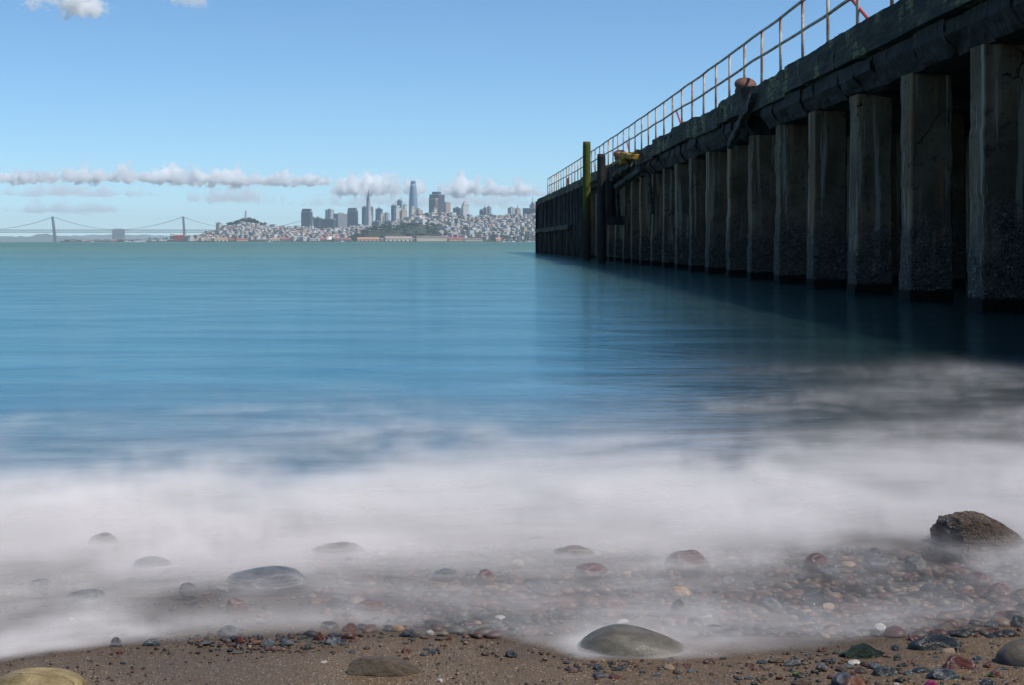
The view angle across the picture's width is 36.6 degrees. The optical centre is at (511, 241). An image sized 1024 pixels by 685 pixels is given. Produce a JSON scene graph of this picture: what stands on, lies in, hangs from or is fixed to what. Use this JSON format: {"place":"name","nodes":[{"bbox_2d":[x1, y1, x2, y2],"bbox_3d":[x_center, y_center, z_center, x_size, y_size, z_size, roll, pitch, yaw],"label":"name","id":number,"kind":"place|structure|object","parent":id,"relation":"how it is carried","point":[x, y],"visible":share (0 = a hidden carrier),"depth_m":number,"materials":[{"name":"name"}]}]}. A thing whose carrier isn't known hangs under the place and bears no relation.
{"place":"outdoors","nodes":[
{"label":"outdoors","id":0,"kind":"place"},
{"bbox_2d":[0,233,80,241],"bbox_3d":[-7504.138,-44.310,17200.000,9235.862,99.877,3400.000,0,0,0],"label":"hills","id":1,"kind":"structure","parent":0,"point":[46,237],"depth_m":16152.47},
{"bbox_2d":[0,234,169,239],"bbox_3d":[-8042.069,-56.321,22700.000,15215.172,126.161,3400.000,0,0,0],"label":"hills","id":2,"kind":"structure","parent":0,"point":[102,237],"depth_m":22159.80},
{"bbox_2d":[60,216,534,241],"bbox_3d":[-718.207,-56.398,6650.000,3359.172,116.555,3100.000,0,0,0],"label":"city hillside","id":3,"kind":"structure","parent":0,"point":[421,228],"depth_m":5227.89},
{"bbox_2d":[301,209,312,226],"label":"office tower","id":4,"kind":"structure","parent":3,"relation":"on","point":[306,217],"depth_m":7590.33,"materials":[{"name":"grey glass"}]},
{"bbox_2d":[320,218,335,227],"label":"office tower","id":5,"kind":"structure","parent":3,"relation":"on","point":[327,223],"depth_m":7389.02,"materials":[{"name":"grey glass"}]},
{"bbox_2d":[334,213,346,226],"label":"office tower","id":6,"kind":"structure","parent":3,"relation":"on","point":[341,219],"depth_m":7681.70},
{"bbox_2d":[347,208,357,226],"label":"office tower","id":7,"kind":"structure","parent":3,"relation":"on","point":[352,216],"depth_m":7541.41,"materials":[{"name":"stone"}]},
{"bbox_2d":[186,212,534,240],"bbox_3d":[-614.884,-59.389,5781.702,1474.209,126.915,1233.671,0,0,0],"label":"houses","id":8,"kind":"structure","parent":3,"relation":"on","point":[262,231],"depth_m":5679.88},
{"bbox_2d":[364,189,371,224],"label":"pyramid tower","id":9,"kind":"structure","parent":3,"relation":"on","point":[368,218],"depth_m":7492.58,"materials":[{"name":"concrete"}]},
{"bbox_2d":[356,237,379,240],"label":"pier shed","id":10,"kind":"structure","parent":3,"relation":"on","point":[367,239],"depth_m":5128.35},
{"bbox_2d":[394,205,401,219],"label":"apartment tower","id":11,"kind":"structure","parent":3,"relation":"on","point":[397,209],"depth_m":6888.21,"materials":[{"name":"white stone"}]},
{"bbox_2d":[384,236,412,240],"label":"pier shed","id":12,"kind":"structure","parent":3,"relation":"on","point":[398,238],"depth_m":5127.74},
{"bbox_2d":[409,181,417,216],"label":"rounded glass tower","id":13,"kind":"structure","parent":3,"relation":"on","point":[413,196],"depth_m":7986.84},
{"bbox_2d":[415,236,447,240],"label":"pier shed","id":14,"kind":"structure","parent":3,"relation":"on","point":[431,238],"depth_m":5125.78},
{"bbox_2d":[429,198,438,212],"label":"office tower","id":15,"kind":"structure","parent":3,"relation":"on","point":[433,202],"depth_m":7091.43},
{"bbox_2d":[429,192,444,212],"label":"office tower","id":16,"kind":"structure","parent":3,"relation":"on","point":[441,199],"depth_m":7680.23,"materials":[{"name":"grey stone"}]},
{"bbox_2d":[461,201,468,215],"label":"apartment tower","id":17,"kind":"structure","parent":3,"relation":"on","point":[465,209],"depth_m":6993.51,"materials":[{"name":"concrete"}]},
{"bbox_2d":[523,197,534,214],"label":"hotel tower","id":18,"kind":"structure","parent":3,"relation":"on","point":[531,210],"depth_m":6990.30,"materials":[{"name":"concrete"}]},
{"bbox_2d":[0,0,898,236],"label":"sky","id":19,"kind":"structure","parent":0,"point":[115,114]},
{"bbox_2d":[0,242,1023,509],"bbox_3d":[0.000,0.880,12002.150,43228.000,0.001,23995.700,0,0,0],"label":"water","id":20,"kind":"structure","parent":0,"point":[330,376],"depth_m":9.46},
{"bbox_2d":[0,216,313,241],"bbox_3d":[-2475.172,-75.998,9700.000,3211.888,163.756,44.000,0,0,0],"label":"suspension bridge","id":21,"kind":"structure","parent":20,"relation":"on","point":[118,233],"depth_m":9690.00,"materials":[{"name":"grey metal"}]},
{"bbox_2d":[583,141,590,260],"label":"mooring pile","id":22,"kind":"object","parent":20,"relation":"in","point":[586,201],"visible":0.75,"depth_m":71.73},
{"bbox_2d":[597,154,605,262],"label":"mooring pile","id":23,"kind":"object","parent":20,"relation":"in","point":[601,213],"visible":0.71,"depth_m":62.86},
{"bbox_2d":[535,0,1023,311],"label":"pier","id":24,"kind":"structure","parent":20,"relation":"in","point":[881,151],"depth_m":28.10,"materials":[{"name":"concrete"}]},
{"bbox_2d":[547,0,893,194],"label":"railing","id":25,"kind":"object","parent":24,"relation":"on","point":[856,3],"visible":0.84,"depth_m":43.40,"materials":[{"name":"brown metal"}]},
{"bbox_2d":[734,77,756,92],"bbox_3d":[5.614,-3.654,37.332,0.528,0.629,1.038,0,0,0],"label":"mooring bollard","id":26,"kind":"object","parent":24,"relation":"on","point":[739,83],"visible":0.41,"depth_m":36.97,"materials":[{"name":"metal"}]},
{"bbox_2d":[0,510,1023,684],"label":"beach","id":27,"kind":"structure","parent":0,"point":[217,547],"depth_m":4.01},
{"bbox_2d":[27,578,50,592],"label":"dark oval stone","id":28,"kind":"object","parent":27,"relation":"on","point":[40,585],"visible":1,"depth_m":3.95,"materials":[{"name":"stone"}]},
{"bbox_2d":[0,667,86,684],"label":"sandstone boulder","id":29,"kind":"object","parent":27,"relation":"on","point":[42,676],"visible":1,"depth_m":2.91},
{"bbox_2d":[63,589,107,609],"bbox_3d":[-1.053,0.882,3.818,0.107,0.050,0.084,0,0,0],"label":"mossy stone","id":30,"kind":"object","parent":27,"relation":"on","point":[87,599],"visible":1,"depth_m":3.79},
{"bbox_2d":[79,615,92,622],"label":"pebble","id":31,"kind":"object","parent":27,"relation":"on","point":[85,619],"visible":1,"depth_m":3.64,"materials":[{"name":"white stone"}]},
{"bbox_2d":[87,532,118,556],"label":"ghost stone","id":32,"kind":"object","parent":27,"relation":"on","point":[103,544],"visible":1,"depth_m":4.49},
{"bbox_2d":[110,637,121,646],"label":"upright black pebble","id":33,"kind":"object","parent":27,"relation":"on","point":[115,641],"visible":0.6,"depth_m":3.37,"materials":[{"name":"stone"}]},
{"bbox_2d":[142,639,159,645],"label":"pointed black pebble","id":34,"kind":"object","parent":27,"relation":"on","point":[151,642],"visible":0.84,"depth_m":3.37,"materials":[{"name":"stone"}]},
{"bbox_2d":[132,556,172,578],"bbox_3d":[-0.975,0.882,4.192,0.110,0.061,0.082,0,0,0],"label":"misty dome stone","id":35,"kind":"object","parent":27,"relation":"on","point":[151,567],"visible":1,"depth_m":4.16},
{"bbox_2d":[179,582,196,597],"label":"misty nub stone","id":36,"kind":"object","parent":27,"relation":"on","point":[187,589],"visible":1,"depth_m":3.90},
{"bbox_2d":[187,572,201,583],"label":"pebble","id":37,"kind":"object","parent":27,"relation":"on","point":[194,577],"visible":0.99,"depth_m":4.08,"materials":[{"name":"stone"}]},
{"bbox_2d":[216,625,238,636],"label":"grey domed pebble","id":38,"kind":"object","parent":27,"relation":"on","point":[230,630],"visible":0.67,"depth_m":3.46,"materials":[{"name":"stone"}]},
{"bbox_2d":[226,598,247,613],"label":"red glinting stone","id":39,"kind":"object","parent":27,"relation":"on","point":[235,606],"visible":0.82,"depth_m":3.71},
{"bbox_2d":[258,610,272,617],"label":"pebble","id":40,"kind":"object","parent":27,"relation":"on","point":[267,614],"visible":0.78,"depth_m":3.66,"materials":[{"name":"grey stone"}]},
{"bbox_2d":[226,566,308,596],"bbox_3d":[-0.628,0.883,4.002,0.189,0.077,0.168,0,0,-42],"label":"drowned dome stone","id":41,"kind":"object","parent":27,"relation":"on","point":[272,581],"visible":0.96,"depth_m":3.96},
{"bbox_2d":[261,640,274,646],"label":"pebble","id":42,"kind":"object","parent":27,"relation":"on","point":[267,643],"visible":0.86,"depth_m":3.35,"materials":[{"name":"grey stone"}]},
{"bbox_2d":[314,560,326,571],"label":"pebble","id":43,"kind":"object","parent":27,"relation":"on","point":[320,565],"visible":1,"depth_m":4.23,"materials":[{"name":"grey stone"}]},
{"bbox_2d":[324,637,341,644],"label":"blunt grey pebble","id":44,"kind":"object","parent":27,"relation":"on","point":[333,641],"visible":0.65,"depth_m":3.37,"materials":[{"name":"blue stone"}]},
{"bbox_2d":[311,542,365,564],"bbox_3d":[-0.492,0.883,4.389,0.158,0.063,0.118,0,0,0],"label":"long drowned stone","id":45,"kind":"object","parent":27,"relation":"on","point":[333,553],"visible":0.78,"depth_m":4.34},
{"bbox_2d":[338,557,356,571],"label":"pebble","id":46,"kind":"object","parent":27,"relation":"on","point":[346,564],"visible":1,"depth_m":4.25,"materials":[{"name":"grey stone"}]},
{"bbox_2d":[341,633,357,638],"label":"pebble","id":47,"kind":"object","parent":27,"relation":"on","point":[350,636],"visible":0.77,"depth_m":3.42,"materials":[{"name":"red stone"}]},
{"bbox_2d":[342,623,357,631],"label":"red capped pebble","id":48,"kind":"object","parent":27,"relation":"on","point":[350,627],"visible":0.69,"depth_m":3.50,"materials":[{"name":"brown stone"}]},
{"bbox_2d":[363,546,374,555],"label":"pebble","id":49,"kind":"object","parent":27,"relation":"on","point":[370,550],"visible":0.64,"depth_m":4.44,"materials":[{"name":"white stone"}]},
{"bbox_2d":[355,599,384,610],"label":"red flat stone","id":50,"kind":"object","parent":27,"relation":"on","point":[371,605],"visible":1,"depth_m":3.73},
{"bbox_2d":[347,656,420,676],"bbox_3d":[-0.252,0.873,3.119,0.157,0.072,0.082,5,0,0],"label":"sand covered stone","id":51,"kind":"object","parent":27,"relation":"on","point":[383,666],"visible":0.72,"depth_m":3.09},
{"bbox_2d":[399,630,419,637],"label":"long black pebble","id":52,"kind":"object","parent":27,"relation":"on","point":[411,634],"visible":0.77,"depth_m":3.44,"materials":[{"name":"stone"}]},
{"bbox_2d":[431,568,457,582],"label":"blue domed stone","id":53,"kind":"object","parent":27,"relation":"on","point":[445,575],"visible":0.93,"depth_m":4.06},
{"bbox_2d":[443,585,461,594],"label":"pebble","id":54,"kind":"object","parent":27,"relation":"on","point":[454,589],"visible":0.91,"depth_m":3.94,"materials":[{"name":"grey stone"}]},
{"bbox_2d":[459,573,475,586],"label":"pebble","id":55,"kind":"object","parent":27,"relation":"on","point":[467,579],"visible":1,"depth_m":4.05,"materials":[{"name":"stone"}]},
{"bbox_2d":[475,569,496,586],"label":"purple domed stone","id":56,"kind":"object","parent":27,"relation":"on","point":[484,577],"visible":0.93,"depth_m":4.04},
{"bbox_2d":[483,585,499,593],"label":"pebble","id":57,"kind":"object","parent":27,"relation":"on","point":[492,589],"visible":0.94,"depth_m":3.95,"materials":[{"name":"grey stone"}]},
{"bbox_2d":[502,618,521,626],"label":"pebble","id":58,"kind":"object","parent":27,"relation":"on","point":[508,622],"visible":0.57,"depth_m":3.57,"materials":[{"name":"stone"}]},
{"bbox_2d":[508,559,523,569],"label":"pebble","id":59,"kind":"object","parent":27,"relation":"on","point":[516,564],"visible":1,"depth_m":4.25,"materials":[{"name":"beige stone"}]},
{"bbox_2d":[520,544,534,553],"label":"pebble","id":60,"kind":"object","parent":27,"relation":"on","point":[527,549],"visible":1,"depth_m":4.46,"materials":[{"name":"stone"}]},
{"bbox_2d":[523,579,549,595],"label":"pebble","id":61,"kind":"object","parent":27,"relation":"on","point":[537,587],"visible":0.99,"depth_m":3.97,"materials":[{"name":"stone"}]},
{"bbox_2d":[526,536,548,550],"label":"pebble","id":62,"kind":"object","parent":27,"relation":"on","point":[539,543],"visible":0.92,"depth_m":4.54,"materials":[{"name":"stone"}]},
{"bbox_2d":[547,611,558,620],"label":"pebble","id":63,"kind":"object","parent":27,"relation":"on","point":[554,615],"visible":0.84,"depth_m":3.67,"materials":[{"name":"stone"}]},
{"bbox_2d":[552,545,594,565],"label":"drowned stone","id":64,"kind":"object","parent":27,"relation":"on","point":[572,555],"visible":0.99,"depth_m":4.32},
{"bbox_2d":[573,562,608,582],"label":"stacked red stone","id":65,"kind":"object","parent":27,"relation":"on","point":[592,572],"visible":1,"depth_m":4.09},
{"bbox_2d":[594,616,612,624],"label":"pebble","id":66,"kind":"object","parent":27,"relation":"on","point":[600,620],"visible":0.82,"depth_m":3.62,"materials":[{"name":"stone"}]},
{"bbox_2d":[601,547,629,559],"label":"pebble","id":67,"kind":"object","parent":27,"relation":"on","point":[614,553],"visible":1,"depth_m":4.40,"materials":[{"name":"beige stone"}]},
{"bbox_2d":[603,597,628,612],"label":"pebble","id":68,"kind":"object","parent":27,"relation":"on","point":[616,604],"visible":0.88,"depth_m":3.78,"materials":[{"name":"red stone"}]},
{"bbox_2d":[616,585,629,597],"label":"pebble","id":69,"kind":"object","parent":27,"relation":"on","point":[622,591],"visible":1,"depth_m":3.92,"materials":[{"name":"stone"}]},
{"bbox_2d":[620,611,635,619],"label":"pebble","id":70,"kind":"object","parent":27,"relation":"on","point":[627,615],"visible":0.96,"depth_m":3.67,"materials":[{"name":"stone"}]},
{"bbox_2d":[574,624,689,658],"bbox_3d":[0.262,0.886,3.340,0.253,0.111,0.187,0,0,22],"label":"dome stone","id":71,"kind":"object","parent":27,"relation":"on","point":[622,641],"visible":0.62,"depth_m":3.29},
{"bbox_2d":[632,585,642,594],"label":"pebble","id":72,"kind":"object","parent":27,"relation":"on","point":[637,589],"visible":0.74,"depth_m":3.94,"materials":[{"name":"stone"}]},
{"bbox_2d":[649,578,663,586],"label":"pebble","id":73,"kind":"object","parent":27,"relation":"on","point":[657,582],"visible":1,"depth_m":4.02,"materials":[{"name":"stone"}]},
{"bbox_2d":[664,569,681,583],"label":"pebble","id":74,"kind":"object","parent":27,"relation":"on","point":[672,576],"visible":1,"depth_m":4.10,"materials":[{"name":"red stone"}]},
{"bbox_2d":[669,599,686,616],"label":"peaked dark stone","id":75,"kind":"object","parent":27,"relation":"on","point":[678,607],"visible":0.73,"depth_m":3.69,"materials":[{"name":"stone"}]},
{"bbox_2d":[668,586,689,599],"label":"honey stone","id":76,"kind":"object","parent":27,"relation":"on","point":[678,592],"visible":0.98,"depth_m":3.87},
{"bbox_2d":[664,550,708,579],"bbox_3d":[0.480,0.885,4.231,0.110,0.082,0.094,0,0,35],"label":"red drowned stone","id":77,"kind":"object","parent":27,"relation":"on","point":[690,564],"visible":0.91,"depth_m":4.20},
{"bbox_2d":[687,617,709,629],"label":"pebble","id":78,"kind":"object","parent":27,"relation":"on","point":[696,623],"visible":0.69,"depth_m":3.57,"materials":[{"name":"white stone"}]},
{"bbox_2d":[721,576,733,585],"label":"pebble","id":79,"kind":"object","parent":27,"relation":"on","point":[727,581],"visible":1,"depth_m":4.05,"materials":[{"name":"grey stone"}]},
{"bbox_2d":[757,596,782,612],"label":"pebble","id":80,"kind":"object","parent":27,"relation":"on","point":[772,604],"visible":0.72,"depth_m":3.75,"materials":[{"name":"grey stone"}]},
{"bbox_2d":[768,656,783,662],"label":"pebble","id":81,"kind":"object","parent":27,"relation":"on","point":[778,659],"visible":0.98,"depth_m":3.23,"materials":[{"name":"brown stone"}]},
{"bbox_2d":[783,659,800,666],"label":"pebble","id":82,"kind":"object","parent":27,"relation":"on","point":[793,663],"visible":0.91,"depth_m":3.20,"materials":[{"name":"grey stone"}]},
{"bbox_2d":[791,678,810,684],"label":"pebble","id":83,"kind":"object","parent":27,"relation":"on","point":[801,681],"visible":1,"depth_m":3.04,"materials":[{"name":"brown stone"}]},
{"bbox_2d":[800,590,830,606],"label":"pebble","id":84,"kind":"object","parent":27,"relation":"on","point":[810,598],"visible":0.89,"depth_m":3.83,"materials":[{"name":"stone"}]},
{"bbox_2d":[804,553,828,572],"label":"round pink stone","id":85,"kind":"object","parent":27,"relation":"on","point":[814,562],"visible":0.83,"depth_m":4.21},
{"bbox_2d":[819,565,839,579],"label":"pebble","id":86,"kind":"object","parent":27,"relation":"on","point":[829,572],"visible":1,"depth_m":4.15,"materials":[{"name":"grey stone"}]},
{"bbox_2d":[831,671,851,684],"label":"grey stone","id":87,"kind":"object","parent":27,"relation":"on","point":[839,678],"visible":0.69,"depth_m":3.03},
{"bbox_2d":[839,546,850,555],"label":"pebble","id":88,"kind":"object","parent":27,"relation":"on","point":[845,550],"visible":1,"depth_m":4.44,"materials":[{"name":"stone"}]},
{"bbox_2d":[836,604,862,614],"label":"pebble","id":89,"kind":"object","parent":27,"relation":"on","point":[853,609],"visible":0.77,"depth_m":3.71,"materials":[{"name":"red stone"}]},
{"bbox_2d":[842,576,862,590],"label":"pebble","id":90,"kind":"object","parent":27,"relation":"on","point":[851,583],"visible":0.91,"depth_m":4.01,"materials":[{"name":"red stone"}]},
{"bbox_2d":[841,676,865,684],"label":"rusty stone","id":91,"kind":"object","parent":27,"relation":"on","point":[853,680],"visible":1,"depth_m":2.98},
{"bbox_2d":[839,643,884,658],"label":"craggy green stone","id":92,"kind":"object","parent":27,"relation":"on","point":[863,651],"visible":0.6,"depth_m":3.26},
{"bbox_2d":[864,547,883,558],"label":"pebble","id":93,"kind":"object","parent":27,"relation":"on","point":[873,551],"visible":0.58,"depth_m":4.36,"materials":[{"name":"stone"}]},
{"bbox_2d":[862,556,890,572],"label":"grey stone","id":94,"kind":"object","parent":27,"relation":"on","point":[874,564],"visible":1,"depth_m":4.21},
{"bbox_2d":[874,576,889,583],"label":"pebble","id":95,"kind":"object","parent":27,"relation":"on","point":[881,580],"visible":1,"depth_m":4.06,"materials":[{"name":"stone"}]},
{"bbox_2d":[872,666,897,676],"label":"angular slate stone","id":96,"kind":"object","parent":27,"relation":"on","point":[883,671],"visible":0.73,"depth_m":3.10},
{"bbox_2d":[899,596,920,605],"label":"pebble","id":97,"kind":"object","parent":27,"relation":"on","point":[908,600],"visible":0.84,"depth_m":3.81,"materials":[{"name":"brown stone"}]},
{"bbox_2d":[904,554,926,574],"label":"peaked grey stone","id":98,"kind":"object","parent":27,"relation":"on","point":[915,563],"visible":0.93,"depth_m":4.21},
{"bbox_2d":[912,667,929,672],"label":"pebble","id":99,"kind":"object","parent":27,"relation":"on","point":[920,670],"visible":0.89,"depth_m":3.12,"materials":[{"name":"stone"}]},
{"bbox_2d":[908,633,961,650],"bbox_3d":[0.911,0.878,3.336,0.118,0.070,0.056,0,0,0],"label":"flat black stone","id":100,"kind":"object","parent":27,"relation":"on","point":[935,641],"visible":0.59,"depth_m":3.32,"materials":[{"name":"stone"}]},
{"bbox_2d":[931,565,945,577],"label":"pebble","id":101,"kind":"object","parent":27,"relation":"on","point":[937,571],"visible":1,"depth_m":4.17,"materials":[{"name":"grey stone"}]},
{"bbox_2d":[926,668,959,679],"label":"striped grey stone","id":102,"kind":"object","parent":27,"relation":"on","point":[942,674],"visible":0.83,"depth_m":3.06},
{"bbox_2d":[936,623,952,630],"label":"pebble","id":103,"kind":"object","parent":27,"relation":"on","point":[946,626],"visible":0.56,"depth_m":3.50,"materials":[{"name":"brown stone"}]},
{"bbox_2d":[942,655,975,668],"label":"red wet stone","id":104,"kind":"object","parent":27,"relation":"on","point":[955,662],"visible":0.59,"depth_m":3.15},
{"bbox_2d":[925,511,1023,565],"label":"wet boulder","id":105,"kind":"object","parent":27,"relation":"on","point":[963,537],"visible":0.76,"depth_m":4.40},
{"bbox_2d":[966,571,990,586],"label":"pebble","id":106,"kind":"object","parent":27,"relation":"on","point":[978,579],"visible":0.88,"depth_m":4.04,"materials":[{"name":"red stone"}]},
{"bbox_2d":[979,678,995,684],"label":"pebble","id":107,"kind":"object","parent":27,"relation":"on","point":[987,681],"visible":1,"depth_m":3.02,"materials":[{"name":"stone"}]},
{"bbox_2d":[983,620,998,626],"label":"pebble","id":108,"kind":"object","parent":27,"relation":"on","point":[991,623],"visible":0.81,"depth_m":3.54,"materials":[{"name":"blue stone"}]},
{"bbox_2d":[988,583,1011,596],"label":"pebble","id":109,"kind":"object","parent":27,"relation":"on","point":[1000,589],"visible":0.65,"depth_m":3.90,"materials":[{"name":"red stone"}]},
{"bbox_2d":[994,638,1023,666],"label":"brown boulder","id":110,"kind":"object","parent":27,"relation":"on","point":[1011,653],"visible":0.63,"depth_m":3.18,"materials":[{"name":"stone"}]},
{"bbox_2d":[1010,589,1023,602],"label":"misty edge stone","id":111,"kind":"object","parent":27,"relation":"on","point":[1017,595],"visible":0.78,"depth_m":3.82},
{"bbox_2d":[1011,615,1023,627],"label":"edge stone","id":112,"kind":"object","parent":27,"relation":"on","point":[1017,620],"visible":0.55,"depth_m":3.54,"materials":[{"name":"stone"}]},
{"bbox_2d":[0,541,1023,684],"bbox_3d":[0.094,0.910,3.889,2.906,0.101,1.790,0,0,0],"label":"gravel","id":113,"kind":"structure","parent":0,"point":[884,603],"depth_m":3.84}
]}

